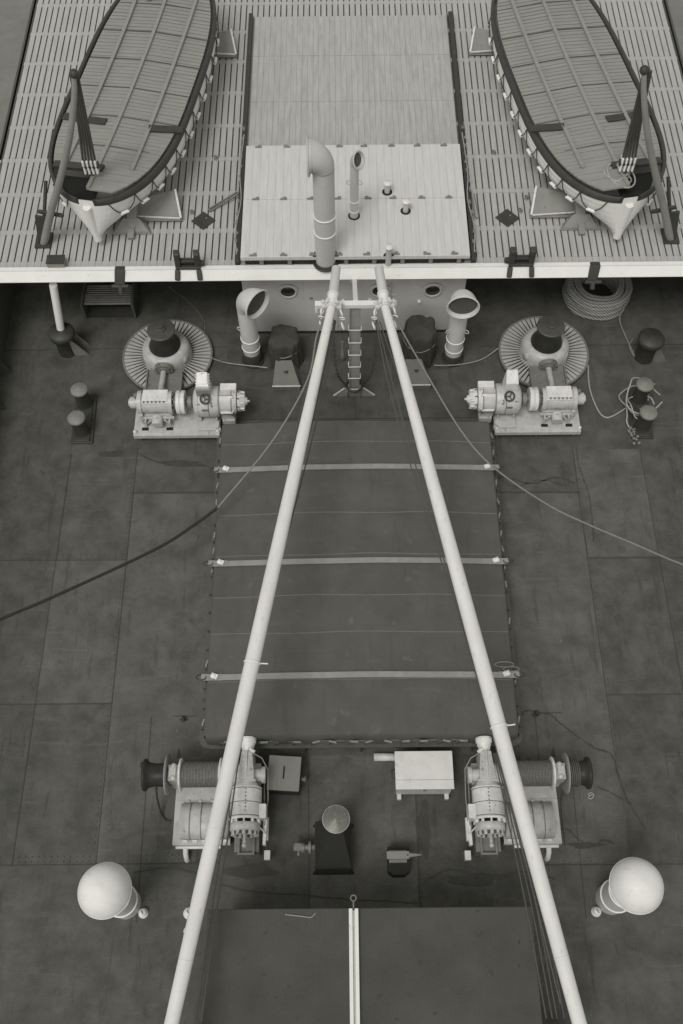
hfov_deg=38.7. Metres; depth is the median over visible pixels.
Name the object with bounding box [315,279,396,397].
boom crutch
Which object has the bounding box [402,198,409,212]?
pipe vent
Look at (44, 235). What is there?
boat davit
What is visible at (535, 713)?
eye plate
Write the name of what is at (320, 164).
cowl ventilator
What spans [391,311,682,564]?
guy rope
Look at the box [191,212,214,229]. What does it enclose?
deck plate
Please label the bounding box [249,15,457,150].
board platform
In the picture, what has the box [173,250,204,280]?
roller chock
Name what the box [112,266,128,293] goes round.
beam bracket
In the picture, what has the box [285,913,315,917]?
hook rod
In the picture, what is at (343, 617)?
cargo hatch
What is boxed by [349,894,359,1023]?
guide channel
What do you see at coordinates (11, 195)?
boat deck
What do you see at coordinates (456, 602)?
cargo wire
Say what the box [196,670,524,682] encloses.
hatch bar
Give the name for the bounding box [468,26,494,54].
boat chock
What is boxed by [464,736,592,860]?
cargo winch
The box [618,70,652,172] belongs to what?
boat fall
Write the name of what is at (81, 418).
mooring bollard
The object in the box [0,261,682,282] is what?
deck edge beam
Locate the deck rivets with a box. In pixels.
[0,453,679,904]
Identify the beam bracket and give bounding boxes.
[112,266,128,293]
[584,262,601,289]
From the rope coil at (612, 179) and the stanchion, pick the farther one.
the stanchion
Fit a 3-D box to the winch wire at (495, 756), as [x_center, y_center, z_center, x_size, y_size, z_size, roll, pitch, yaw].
[3.396,6.650,17.949,0.338,1.573,4.833,-3,62,-2]
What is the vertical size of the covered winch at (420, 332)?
1.272 m
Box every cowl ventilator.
[236,288,269,367]
[306,136,338,271]
[346,150,364,221]
[441,289,479,366]
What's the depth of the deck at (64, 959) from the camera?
22.07 m
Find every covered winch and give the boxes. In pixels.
[268,324,303,368]
[402,315,436,367]
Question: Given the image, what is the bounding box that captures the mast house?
[201,906,542,1023]
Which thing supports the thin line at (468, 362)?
attached to the capstan at (544, 359)
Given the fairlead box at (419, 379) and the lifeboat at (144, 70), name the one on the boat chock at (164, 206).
the lifeboat at (144, 70)
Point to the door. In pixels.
(314, 290)
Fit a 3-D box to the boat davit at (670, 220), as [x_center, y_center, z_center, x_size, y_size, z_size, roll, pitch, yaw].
[7.280,-8.210,22.291,2.230,4.940,1.035,-1,62,0]
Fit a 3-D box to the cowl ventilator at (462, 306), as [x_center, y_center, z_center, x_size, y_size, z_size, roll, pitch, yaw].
[2.953,-4.737,24.650,0.814,3.016,0.786,1,62,1]
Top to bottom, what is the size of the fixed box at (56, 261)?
0.220 m
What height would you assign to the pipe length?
0.180 m
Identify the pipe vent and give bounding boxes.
[383,180,391,193]
[385,243,392,266]
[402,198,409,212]
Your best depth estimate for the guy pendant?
21.44 m
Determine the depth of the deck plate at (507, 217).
24.62 m
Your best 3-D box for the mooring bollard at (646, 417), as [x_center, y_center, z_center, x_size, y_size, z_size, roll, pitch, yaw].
[7.696,-2.706,24.800,0.560,0.790,1.500,2,62,1]
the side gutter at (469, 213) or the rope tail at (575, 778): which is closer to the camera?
the rope tail at (575, 778)
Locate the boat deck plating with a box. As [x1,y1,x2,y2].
[0,0,682,261]
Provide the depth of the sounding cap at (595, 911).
19.40 m
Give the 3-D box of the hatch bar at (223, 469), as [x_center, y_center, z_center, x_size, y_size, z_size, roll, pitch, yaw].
[0.361,-0.936,23.286,6.998,0.647,0.169,-1,62,0]
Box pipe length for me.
[374,753,394,760]
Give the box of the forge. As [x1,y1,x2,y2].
[294,805,353,874]
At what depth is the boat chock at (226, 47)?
27.50 m
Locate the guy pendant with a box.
[0,506,218,620]
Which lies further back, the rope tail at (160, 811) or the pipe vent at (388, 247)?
the pipe vent at (388, 247)
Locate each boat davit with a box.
[34,68,78,248]
[639,65,679,243]
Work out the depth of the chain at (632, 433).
24.73 m
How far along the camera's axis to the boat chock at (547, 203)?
24.49 m
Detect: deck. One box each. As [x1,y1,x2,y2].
[0,0,682,267]
[0,277,682,1023]
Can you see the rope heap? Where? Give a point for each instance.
(632, 411)
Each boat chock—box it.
[113,189,182,239]
[213,29,236,57]
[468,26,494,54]
[529,186,598,235]
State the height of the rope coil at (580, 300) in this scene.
0.640 m
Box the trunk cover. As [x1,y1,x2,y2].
[240,143,469,264]
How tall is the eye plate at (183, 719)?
0.134 m
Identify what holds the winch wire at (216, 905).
attached to the cargo winch at (194, 784)
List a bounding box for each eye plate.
[180,716,187,722]
[532,710,540,717]
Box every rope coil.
[562,277,632,320]
[603,163,635,188]
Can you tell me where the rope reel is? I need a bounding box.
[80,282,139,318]
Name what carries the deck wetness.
on the deck at (64, 959)
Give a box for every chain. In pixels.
[332,319,347,385]
[345,379,362,392]
[361,320,377,385]
[627,426,640,444]
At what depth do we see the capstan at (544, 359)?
24.77 m
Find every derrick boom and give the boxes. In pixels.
[164,265,344,1023]
[371,265,586,1023]
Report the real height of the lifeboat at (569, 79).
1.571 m
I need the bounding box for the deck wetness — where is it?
[98,446,645,904]
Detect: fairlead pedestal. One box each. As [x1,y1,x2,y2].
[48,322,90,357]
[634,328,665,364]
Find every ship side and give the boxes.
[0,0,36,408]
[663,0,682,73]
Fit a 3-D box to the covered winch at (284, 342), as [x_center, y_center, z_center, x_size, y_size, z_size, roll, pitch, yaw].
[-1.470,-4.350,25.604,0.912,1.007,0.918,-1,62,0]
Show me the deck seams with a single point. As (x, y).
(308, 760)
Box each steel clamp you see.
[208,192,237,211]
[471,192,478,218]
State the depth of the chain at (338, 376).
24.21 m
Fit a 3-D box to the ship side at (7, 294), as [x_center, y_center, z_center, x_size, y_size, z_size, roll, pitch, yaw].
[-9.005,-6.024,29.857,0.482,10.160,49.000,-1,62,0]
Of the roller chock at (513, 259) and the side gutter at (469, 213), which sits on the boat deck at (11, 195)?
the side gutter at (469, 213)
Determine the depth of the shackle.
20.75 m
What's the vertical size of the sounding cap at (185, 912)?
0.182 m
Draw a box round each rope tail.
[155,787,170,821]
[560,759,580,844]
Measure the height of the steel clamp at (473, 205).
0.032 m
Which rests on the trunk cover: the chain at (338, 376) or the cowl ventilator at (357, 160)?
the cowl ventilator at (357, 160)
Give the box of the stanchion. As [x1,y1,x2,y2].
[49,283,63,330]
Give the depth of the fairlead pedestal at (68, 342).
25.65 m
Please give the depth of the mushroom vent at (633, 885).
17.56 m
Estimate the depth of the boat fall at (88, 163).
21.98 m
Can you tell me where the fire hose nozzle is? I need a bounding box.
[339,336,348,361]
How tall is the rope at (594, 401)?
0.051 m
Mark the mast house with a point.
(447, 965)
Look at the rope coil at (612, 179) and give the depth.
23.10 m
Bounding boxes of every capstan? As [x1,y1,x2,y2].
[122,319,249,439]
[464,315,588,436]
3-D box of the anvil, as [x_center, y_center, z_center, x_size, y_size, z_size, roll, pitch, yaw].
[1.255,7.054,19.656,0.700,0.679,0.540,-1,62,0]
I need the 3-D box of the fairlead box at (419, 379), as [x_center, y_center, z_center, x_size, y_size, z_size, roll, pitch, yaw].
[1.957,-3.625,25.510,0.740,0.456,0.714,-1,62,0]
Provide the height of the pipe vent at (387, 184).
0.370 m
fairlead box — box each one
[272,360,299,390]
[405,359,430,388]
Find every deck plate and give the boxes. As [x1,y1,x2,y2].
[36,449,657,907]
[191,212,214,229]
[495,209,519,226]
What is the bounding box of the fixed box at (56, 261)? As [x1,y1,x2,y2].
[46,255,66,267]
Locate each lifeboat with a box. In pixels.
[48,0,218,241]
[488,0,665,239]
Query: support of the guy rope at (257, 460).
hanging from the derrick boom at (331, 304)
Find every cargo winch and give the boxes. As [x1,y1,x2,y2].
[141,736,270,862]
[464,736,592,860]
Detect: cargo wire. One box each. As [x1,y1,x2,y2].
[281,320,335,528]
[375,320,560,1003]
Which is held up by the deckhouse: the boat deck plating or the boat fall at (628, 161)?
the boat deck plating
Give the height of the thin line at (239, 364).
0.325 m
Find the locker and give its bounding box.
[266,755,305,795]
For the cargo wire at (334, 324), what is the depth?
21.29 m
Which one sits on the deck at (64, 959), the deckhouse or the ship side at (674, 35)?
the deckhouse
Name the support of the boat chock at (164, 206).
on the boat deck at (11, 195)
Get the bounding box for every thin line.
[169,287,204,331]
[210,357,267,367]
[434,348,497,365]
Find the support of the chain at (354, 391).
attached to the boom crutch
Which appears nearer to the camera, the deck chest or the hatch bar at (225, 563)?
the deck chest
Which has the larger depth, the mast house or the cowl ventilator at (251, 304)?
the cowl ventilator at (251, 304)
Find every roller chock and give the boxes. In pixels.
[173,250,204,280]
[504,246,536,277]
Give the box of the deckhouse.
[241,279,465,333]
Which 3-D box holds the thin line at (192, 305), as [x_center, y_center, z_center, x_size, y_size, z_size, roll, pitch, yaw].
[-4.186,-5.642,26.860,0.240,0.018,1.978,-31,66,-15]
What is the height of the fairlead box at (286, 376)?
0.456 m
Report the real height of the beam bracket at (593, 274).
0.514 m
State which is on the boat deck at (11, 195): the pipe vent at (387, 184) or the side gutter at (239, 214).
the side gutter at (239, 214)
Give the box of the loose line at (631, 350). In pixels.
[619,308,634,356]
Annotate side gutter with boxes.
[234,13,252,264]
[448,11,477,262]
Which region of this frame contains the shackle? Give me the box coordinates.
[494,661,519,670]
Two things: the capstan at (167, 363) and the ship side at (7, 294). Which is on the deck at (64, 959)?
the capstan at (167, 363)
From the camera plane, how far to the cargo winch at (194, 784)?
19.71 m
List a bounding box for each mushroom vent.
[77,862,140,919]
[595,857,663,914]
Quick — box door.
[303,280,337,330]
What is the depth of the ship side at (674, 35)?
28.25 m
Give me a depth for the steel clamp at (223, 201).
24.84 m
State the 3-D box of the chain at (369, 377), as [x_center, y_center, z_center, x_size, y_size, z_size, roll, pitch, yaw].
[0.693,-3.880,23.807,0.401,2.848,0.132,25,65,13]
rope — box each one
[217,312,324,507]
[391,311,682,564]
[587,365,654,417]
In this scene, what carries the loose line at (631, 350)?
on the deck at (64, 959)
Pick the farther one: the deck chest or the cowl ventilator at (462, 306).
the cowl ventilator at (462, 306)
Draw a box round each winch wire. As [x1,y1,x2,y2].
[195,755,239,1021]
[493,753,564,1018]
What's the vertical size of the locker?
0.556 m
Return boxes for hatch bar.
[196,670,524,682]
[203,557,512,568]
[210,464,503,476]
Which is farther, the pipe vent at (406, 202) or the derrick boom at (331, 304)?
the pipe vent at (406, 202)
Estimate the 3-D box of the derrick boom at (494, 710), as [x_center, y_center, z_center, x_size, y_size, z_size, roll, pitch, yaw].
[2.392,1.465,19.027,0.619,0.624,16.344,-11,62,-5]
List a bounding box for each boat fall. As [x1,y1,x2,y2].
[69,75,98,175]
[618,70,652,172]
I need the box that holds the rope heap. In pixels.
[618,377,662,429]
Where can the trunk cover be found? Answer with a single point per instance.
(430, 226)
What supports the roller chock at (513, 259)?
attached to the deck edge beam
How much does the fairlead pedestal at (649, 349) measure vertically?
0.860 m
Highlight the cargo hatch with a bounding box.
[199,420,522,752]
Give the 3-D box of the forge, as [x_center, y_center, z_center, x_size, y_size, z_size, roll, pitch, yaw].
[-0.357,6.550,19.384,1.225,1.650,1.081,-1,62,0]
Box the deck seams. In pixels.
[0,344,682,921]
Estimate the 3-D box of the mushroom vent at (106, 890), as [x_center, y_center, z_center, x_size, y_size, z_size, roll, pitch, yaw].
[-4.343,7.297,18.511,1.000,2.515,1.000,-1,62,0]
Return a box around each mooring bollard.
[67,382,96,443]
[626,377,657,438]
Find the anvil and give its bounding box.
[387,847,420,877]
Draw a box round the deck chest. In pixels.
[391,751,453,799]
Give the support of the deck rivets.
on the deck at (64, 959)
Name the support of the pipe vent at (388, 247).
on the deck edge beam
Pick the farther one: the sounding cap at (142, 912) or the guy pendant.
the guy pendant
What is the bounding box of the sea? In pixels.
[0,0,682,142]
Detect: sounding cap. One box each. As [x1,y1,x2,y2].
[138,908,147,917]
[183,907,189,918]
[591,906,600,916]

